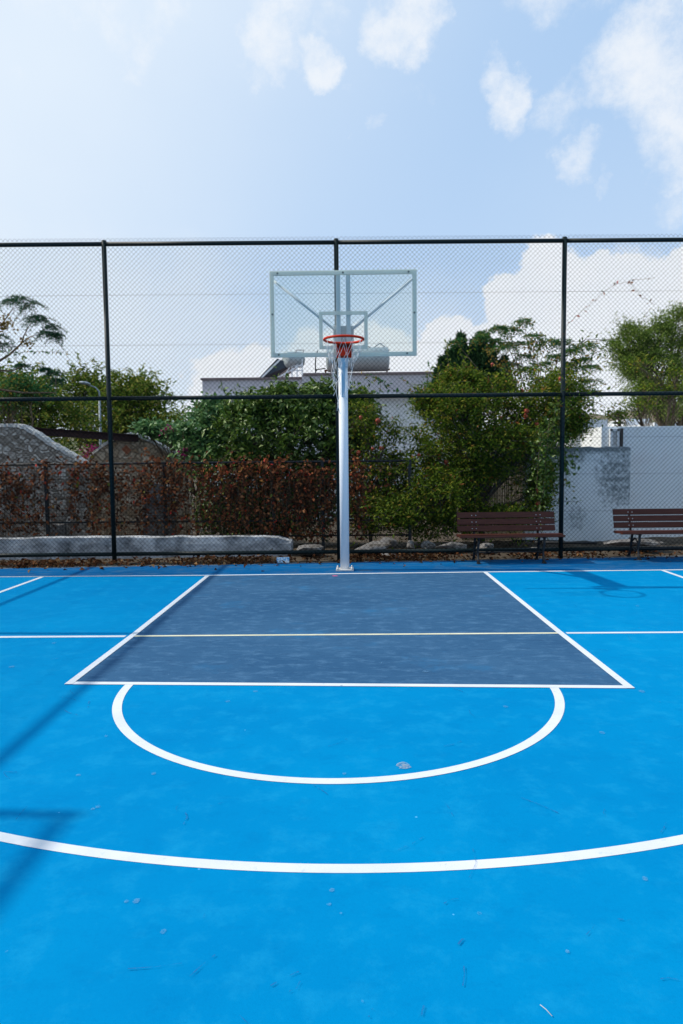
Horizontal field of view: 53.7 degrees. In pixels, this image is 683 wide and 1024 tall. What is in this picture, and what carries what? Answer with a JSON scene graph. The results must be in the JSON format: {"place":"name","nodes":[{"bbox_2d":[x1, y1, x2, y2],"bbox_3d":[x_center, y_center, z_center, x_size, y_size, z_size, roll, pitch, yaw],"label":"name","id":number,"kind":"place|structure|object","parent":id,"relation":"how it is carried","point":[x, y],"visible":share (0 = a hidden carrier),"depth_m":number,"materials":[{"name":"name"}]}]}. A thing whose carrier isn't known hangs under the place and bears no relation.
{"place":"outdoors","nodes":[
{"label":"outdoors","id":0,"kind":"place"},
{"bbox_2d":[0,349,70,364],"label":"creeper vine","id":1,"kind":"object","parent":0,"point":[60,353],"visible":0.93,"depth_m":12.89,"materials":[{"name":"green plant"}]},
{"bbox_2d":[0,423,91,536],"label":"stone building","id":2,"kind":"structure","parent":0,"point":[25,444],"depth_m":13.06,"materials":[{"name":"grey stone"}]},
{"bbox_2d":[115,469,519,575],"bbox_3d":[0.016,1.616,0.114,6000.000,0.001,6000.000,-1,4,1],"label":"ground","id":3,"kind":"structure","parent":0,"point":[334,541],"depth_m":14.89,"materials":[{"name":"brown soil"}]},
{"bbox_2d":[0,366,58,426],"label":"broadleaf tree","id":4,"kind":"object","parent":3,"relation":"on","point":[25,387],"visible":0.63,"depth_m":16.83,"materials":[{"name":"green plant"}]},
{"bbox_2d":[0,294,67,393],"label":"feathery tree","id":5,"kind":"object","parent":3,"relation":"on","point":[57,334],"visible":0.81,"depth_m":14.27,"materials":[{"name":"green plant"}]},
{"bbox_2d":[0,356,106,445],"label":"broadleaf tree","id":6,"kind":"object","parent":3,"relation":"on","point":[51,412],"visible":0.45,"depth_m":19.72,"materials":[{"name":"green plant"}]},
{"bbox_2d":[50,524,66,535],"bbox_3d":[-5.432,0.482,12.916,0.213,0.548,0.350,-1,4,1],"label":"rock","id":7,"kind":"object","parent":3,"relation":"on","point":[58,527],"visible":0.18,"depth_m":12.77,"materials":[{"name":"grey stone"}]},
{"bbox_2d":[79,443,96,456],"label":"bougainvillea","id":8,"kind":"object","parent":3,"relation":"on","point":[94,448],"visible":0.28,"depth_m":15.19,"materials":[{"name":"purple plant"}]},
{"bbox_2d":[79,381,101,445],"bbox_3d":[-8.150,-2.032,22.025,0.690,4.439,0.240,-1,4,1],"label":"street lamp","id":9,"kind":"object","parent":3,"relation":"on","point":[88,384],"visible":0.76,"depth_m":21.88,"materials":[{"name":"grey metal"}]},
{"bbox_2d":[48,352,139,456],"bbox_3d":[-9.565,-3.090,25.673,5.670,6.093,3.701,-1,4,1],"label":"broadleaf tree","id":10,"kind":"object","parent":3,"relation":"on","point":[93,381],"visible":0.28,"depth_m":25.54,"materials":[{"name":"green plant"}]},
{"bbox_2d":[77,363,192,453],"bbox_3d":[-7.208,-2.632,24.018,4.050,5.367,3.078,2,5,32],"label":"broadleaf tree","id":11,"kind":"object","parent":3,"relation":"on","point":[135,406],"visible":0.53,"depth_m":23.55,"materials":[{"name":"green plant"}]},
{"bbox_2d":[87,432,192,535],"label":"stone building","id":12,"kind":"structure","parent":3,"relation":"on","point":[119,450],"depth_m":14.24,"materials":[{"name":"stone"}]},
{"bbox_2d":[33,427,137,440],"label":"beam","id":13,"kind":"structure","parent":12,"relation":"on","point":[73,433],"depth_m":13.75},
{"bbox_2d":[159,424,193,534],"bbox_3d":[-3.247,-0.490,13.332,0.925,2.491,0.342,3,6,44],"label":"bougainvillea","id":14,"kind":"object","parent":3,"relation":"on","point":[180,458],"visible":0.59,"depth_m":13.21,"materials":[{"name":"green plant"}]},
{"bbox_2d":[162,400,195,448],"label":"bush","id":15,"kind":"object","parent":3,"relation":"on","point":[182,413],"visible":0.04,"depth_m":29.75,"materials":[{"name":"green plant"}]},
{"bbox_2d":[127,388,243,534],"bbox_3d":[-3.055,-0.849,13.591,2.803,3.179,1.213,1,4,23],"label":"climbing vine","id":16,"kind":"object","parent":3,"relation":"on","point":[204,418],"visible":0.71,"depth_m":13.21,"materials":[{"name":"green plant"}]},
{"bbox_2d":[176,366,387,544],"bbox_3d":[-1.086,-0.998,13.116,4.017,3.561,2.256,-1,4,1],"label":"shrub","id":17,"kind":"object","parent":3,"relation":"on","point":[248,415],"visible":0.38,"depth_m":12.85,"materials":[{"name":"green plant"}]},
{"bbox_2d":[0,234,682,563],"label":"chain link fence","id":18,"kind":"object","parent":3,"relation":"on","point":[114,553],"visible":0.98,"depth_m":10.79,"materials":[{"name":"metal"}]},
{"bbox_2d":[161,391,210,416],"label":"creeper vine","id":19,"kind":"object","parent":18,"relation":"attached to","point":[191,402],"visible":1,"depth_m":10.81,"materials":[{"name":"green plant"}]},
{"bbox_2d":[361,362,433,403],"bbox_3d":[0.924,-2.114,11.084,1.206,0.707,0.163,-1,4,1],"label":"creeper vine","id":20,"kind":"object","parent":18,"relation":"attached to","point":[381,381],"visible":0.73,"depth_m":11.06,"materials":[{"name":"green plant"}]},
{"bbox_2d":[519,396,579,511],"bbox_3d":[3.418,-0.926,11.020,1.031,2.028,0.365,-1,4,1],"label":"creeper vine","id":21,"kind":"object","parent":18,"relation":"attached to","point":[545,447],"visible":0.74,"depth_m":11.00,"materials":[{"name":"green plant"}]},
{"bbox_2d":[554,330,624,421],"bbox_3d":[3.970,-2.170,10.809,1.154,1.464,0.220,-1,4,1],"label":"creeper vine","id":22,"kind":"object","parent":18,"relation":"attached to","point":[586,358],"visible":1,"depth_m":10.79,"materials":[{"name":"green plant"}]},
{"bbox_2d":[562,277,654,336],"bbox_3d":[4.197,-3.225,10.613,1.449,0.903,0.088,0,4,2],"label":"creeper vine","id":23,"kind":"object","parent":18,"relation":"attached to","point":[604,294],"visible":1,"depth_m":10.60,"materials":[{"name":"green plant"}]},
{"bbox_2d":[200,372,482,518],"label":"house","id":24,"kind":"structure","parent":3,"relation":"on","point":[314,376],"depth_m":19.77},
{"bbox_2d":[260,350,304,376],"bbox_3d":[-1.840,-4.412,21.171,1.449,1.168,1.396,-1,4,1],"label":"solar water heater","id":25,"kind":"object","parent":24,"relation":"on","point":[270,370],"visible":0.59,"depth_m":20.66,"materials":[{"name":"paint"}]},
{"bbox_2d":[324,343,389,372],"bbox_3d":[0.486,-4.485,20.814,2.072,1.378,1.085,-1,4,1],"label":"solar water heater","id":26,"kind":"object","parent":24,"relation":"on","point":[371,363],"visible":0.56,"depth_m":20.33,"materials":[{"name":"white metal"}]},
{"bbox_2d":[331,382,426,542],"bbox_3d":[0.685,-0.833,12.587,1.652,3.210,1.874,3,6,44],"label":"pomegranate tree","id":27,"kind":"object","parent":3,"relation":"on","point":[382,452],"visible":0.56,"depth_m":12.43,"materials":[{"name":"green plant"}]},
{"bbox_2d":[332,340,612,548],"bbox_3d":[2.387,-1.029,12.630,4.859,4.401,2.872,-3,5,-29],"label":"pomegranate tree","id":28,"kind":"object","parent":3,"relation":"on","point":[459,408],"visible":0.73,"depth_m":12.29,"materials":[{"name":"green plant"}]},
{"bbox_2d":[429,328,516,521],"bbox_3d":[3.343,-2.134,17.361,2.441,5.082,1.341,-1,4,1],"label":"cypress tree","id":29,"kind":"object","parent":3,"relation":"on","point":[475,358],"visible":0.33,"depth_m":17.07,"materials":[{"name":"green plant"}]},
{"bbox_2d":[462,460,522,540],"bbox_3d":[3.126,-0.315,13.567,1.411,1.781,0.046,-1,4,1],"label":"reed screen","id":30,"kind":"object","parent":3,"relation":"on","point":[499,491],"visible":0.21,"depth_m":13.56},
{"bbox_2d":[445,317,603,418],"bbox_3d":[4.123,-1.947,15.314,3.562,4.994,1.744,-1,4,1],"label":"feathery tree","id":31,"kind":"object","parent":3,"relation":"on","point":[505,345],"visible":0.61,"depth_m":15.10,"materials":[{"name":"green plant"}]},
{"bbox_2d":[522,446,630,540],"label":"boundary wall","id":32,"kind":"structure","parent":3,"relation":"on","point":[587,468],"depth_m":12.94,"materials":[{"name":"white paint"}]},
{"bbox_2d":[584,419,607,428],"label":"distant house","id":33,"kind":"structure","parent":3,"relation":"on","point":[605,424],"depth_m":69.18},
{"bbox_2d":[554,426,682,537],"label":"white building","id":34,"kind":"structure","parent":3,"relation":"on","point":[645,501],"depth_m":13.88,"materials":[{"name":"white paint"}]},
{"bbox_2d":[609,429,619,445],"bbox_3d":[5.595,-1.526,13.822,0.204,0.356,0.060,-1,4,1],"label":"window","id":35,"kind":"structure","parent":34,"relation":"in","point":[612,431],"depth_m":13.80,"materials":[{"name":"white glass"}]},
{"bbox_2d":[608,419,649,426],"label":"distant house","id":36,"kind":"structure","parent":3,"relation":"on","point":[630,423],"depth_m":74.08,"materials":[{"name":"white"}]},
{"bbox_2d":[593,301,682,425],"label":"broadleaf tree","id":37,"kind":"object","parent":3,"relation":"on","point":[629,329],"visible":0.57,"depth_m":17.36,"materials":[{"name":"green plant"}]},
{"bbox_2d":[594,353,682,426],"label":"climbing vine","id":38,"kind":"object","parent":3,"relation":"on","point":[643,387],"visible":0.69,"depth_m":15.24,"materials":[{"name":"green plant"}]},
{"bbox_2d":[0,570,682,1023],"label":"court","id":39,"kind":"object","parent":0,"point":[594,940],"depth_m":2.87,"materials":[{"name":"paint"}]},
{"bbox_2d":[3,594,664,1019],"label":"scuff marks","id":40,"kind":"object","parent":39,"relation":"on","point":[445,902],"visible":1,"depth_m":2.19,"materials":[{"name":"grey rubber"}]},
{"bbox_2d":[112,684,564,783],"bbox_3d":[-0.032,1.275,4.066,3.056,0.001,1.541,-1,4,1],"label":"free throw arc","id":41,"kind":"object","parent":39,"relation":"on","point":[126,730],"visible":1,"depth_m":3.56,"materials":[{"name":"white paint"}]},
{"bbox_2d":[0,570,682,872],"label":"three point line","id":42,"kind":"object","parent":39,"relation":"on","point":[345,868],"visible":1,"depth_m":2.66,"materials":[{"name":"white paint"}]},
{"bbox_2d":[0,569,682,576],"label":"baseline","id":43,"kind":"object","parent":39,"relation":"on","point":[327,573],"visible":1,"depth_m":9.66,"materials":[{"name":"white paint"}]},
{"bbox_2d":[0,631,682,637],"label":"cross line","id":44,"kind":"object","parent":39,"relation":"on","point":[125,635],"visible":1,"depth_m":6.20,"materials":[{"name":"white paint"}]},
{"bbox_2d":[75,572,621,684],"bbox_3d":[0.047,1.054,7.202,3.960,0.001,5.000,-1,4,1],"label":"key","id":45,"kind":"object","parent":39,"relation":"on","point":[459,602],"visible":1,"depth_m":6.06,"materials":[{"name":"blue paint"}]},
{"bbox_2d":[134,632,557,636],"bbox_3d":[0.036,1.124,6.192,3.895,0.001,0.045,-1,4,1],"label":"cross line in key","id":46,"kind":"object","parent":45,"relation":"on","point":[352,634],"visible":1,"depth_m":6.19,"materials":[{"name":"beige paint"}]},
{"bbox_2d":[65,572,633,687],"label":"key side lines","id":47,"kind":"object","parent":45,"relation":"on","point":[618,678],"visible":1,"depth_m":6.01,"materials":[{"name":"white paint"}]},
{"bbox_2d":[73,682,625,687],"bbox_3d":[0.014,1.224,4.780,4.021,0.001,0.062,0,4,3],"label":"free throw line","id":48,"kind":"object","parent":39,"relation":"on","point":[372,684],"visible":1,"depth_m":4.77,"materials":[{"name":"white paint"}]},
{"bbox_2d":[0,557,682,575],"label":"court apron","id":49,"kind":"object","parent":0,"point":[657,563],"visible":0.85,"depth_m":10.19,"materials":[{"name":"blue paint"}]},
{"bbox_2d":[269,269,416,570],"bbox_3d":[-0.163,-1.022,8.790,1.620,3.922,2.075,-3,4,-26],"label":"basketball hoop","id":50,"kind":"object","parent":49,"relation":"on","point":[343,347],"visible":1,"depth_m":8.30,"materials":[{"name":"white paint"}]},
{"bbox_2d":[456,511,564,563],"bbox_3d":[2.631,0.402,10.624,1.620,0.778,0.524,-1,4,0],"label":"park bench","id":51,"kind":"object","parent":49,"relation":"on","point":[518,517],"visible":1,"depth_m":10.76,"materials":[{"name":"wood"}]},
{"bbox_2d":[612,508,682,559],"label":"park bench","id":52,"kind":"object","parent":49,"relation":"on","point":[642,514],"visible":1,"depth_m":10.83,"materials":[{"name":"wood"}]},
{"bbox_2d":[0,537,682,567],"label":"earth strip","id":53,"kind":"object","parent":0,"point":[670,540],"visible":0.2,"depth_m":11.43,"materials":[{"name":"brown soil"}]},
{"bbox_2d":[0,535,292,559],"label":"wall","id":54,"kind":"structure","parent":53,"relation":"on","point":[259,539],"depth_m":11.54,"materials":[{"name":"concrete"}]},
{"bbox_2d":[143,483,176,535],"bbox_3d":[-3.465,0.089,12.862,0.553,1.302,0.350,-1,4,1],"label":"bush","id":55,"kind":"object","parent":53,"relation":"on","point":[152,517],"visible":0.18,"depth_m":12.69,"materials":[{"name":"brown plant"}]},
{"bbox_2d":[0,460,411,549],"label":"wire fence","id":56,"kind":"object","parent":53,"relation":"on","point":[322,462],"visible":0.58,"depth_m":11.97,"materials":[{"name":"metal"}]},
{"bbox_2d":[0,442,418,544],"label":"creeper","id":57,"kind":"object","parent":56,"relation":"attached to","point":[300,486],"visible":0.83,"depth_m":11.88,"materials":[{"name":"brown plant"}]},
{"bbox_2d":[297,544,323,555],"bbox_3d":[-0.526,0.651,11.499,0.474,0.195,0.549,-1,4,1],"label":"rock","id":58,"kind":"object","parent":53,"relation":"on","point":[310,546],"visible":0.57,"depth_m":11.32,"materials":[{"name":"grey stone"}]},
{"bbox_2d":[0,550,682,572],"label":"fallen leaves","id":59,"kind":"object","parent":53,"relation":"on","point":[51,562],"visible":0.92,"depth_m":10.81,"materials":[{"name":"brown plant"}]},
{"bbox_2d":[3,556,682,568],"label":"concrete edging","id":60,"kind":"object","parent":53,"relation":"on","point":[352,561],"visible":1,"depth_m":10.83,"materials":[{"name":"grey concrete"}]},
{"bbox_2d":[277,557,288,562],"bbox_3d":[-0.937,0.767,10.792,0.200,0.085,0.070,-1,4,-6],"label":"carton","id":61,"kind":"object","parent":60,"relation":"on","point":[280,559],"visible":0.98,"depth_m":10.76,"materials":[{"name":"paper"}]},
{"bbox_2d":[354,541,390,553],"bbox_3d":[0.493,0.603,11.568,0.746,0.179,0.592,-3,5,-32],"label":"rock","id":62,"kind":"object","parent":53,"relation":"on","point":[370,545],"visible":0.55,"depth_m":11.39,"materials":[{"name":"grey stone"}]},
{"bbox_2d":[380,537,396,546],"bbox_3d":[0.806,0.512,11.634,0.307,0.154,0.211,1,4,18],"label":"rock","id":63,"kind":"object","parent":62,"relation":"on","point":[391,541],"visible":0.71,"depth_m":11.56,"materials":[{"name":"grey stone"}]},
{"bbox_2d":[406,540,414,548],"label":"rock","id":64,"kind":"object","parent":53,"relation":"on","point":[410,544],"visible":0.86,"depth_m":11.45,"materials":[{"name":"grey stone"}]},
{"bbox_2d":[421,540,435,548],"bbox_3d":[1.496,0.578,11.631,0.187,0.164,0.211,-4,6,-44],"label":"rock","id":65,"kind":"object","parent":53,"relation":"on","point":[428,545],"visible":0.74,"depth_m":11.59,"materials":[{"name":"grey stone"}]},
{"bbox_2d":[436,542,466,548],"bbox_3d":[1.874,0.584,11.535,0.530,0.152,0.370,-3,5,-30],"label":"rock","id":66,"kind":"object","parent":53,"relation":"on","point":[453,544],"visible":0.66,"depth_m":11.41,"materials":[{"name":"grey stone"}]},
{"bbox_2d":[476,543,493,553],"bbox_3d":[2.420,0.632,11.551,0.320,0.212,0.328,-4,5,-40],"label":"rock","id":67,"kind":"object","parent":53,"relation":"on","point":[488,545],"visible":0.37,"depth_m":11.46,"materials":[{"name":"grey stone"}]},
{"bbox_2d":[512,540,563,541],"bbox_3d":[3.587,0.530,12.320,0.933,0.058,0.040,-1,4,1],"label":"pipe","id":68,"kind":"object","parent":53,"relation":"on","point":[532,540],"visible":0.46,"depth_m":12.31,"materials":[{"name":"paint"}]},
{"bbox_2d":[535,541,596,543],"bbox_3d":[3.895,0.534,11.715,1.064,0.068,0.052,-1,4,1],"label":"pipe","id":69,"kind":"object","parent":53,"relation":"on","point":[569,542],"visible":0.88,"depth_m":11.69,"materials":[{"name":"paint"}]},
{"bbox_2d":[603,539,662,545],"bbox_3d":[4.992,0.514,11.691,0.945,0.121,0.740,-1,4,1],"label":"rock","id":70,"kind":"object","parent":53,"relation":"on","point":[624,542],"visible":0.72,"depth_m":11.41,"materials":[{"name":"grey stone"}]},
{"bbox_2d":[0,0,682,437],"label":"sky","id":71,"kind":"structure","parent":0,"point":[133,120],"materials":[{"name":"blue"}]},
{"bbox_2d":[53,411,677,465],"bbox_3d":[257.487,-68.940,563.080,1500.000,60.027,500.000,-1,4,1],"label":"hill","id":72,"kind":"structure","parent":0,"point":[598,416],"depth_m":561.98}
]}

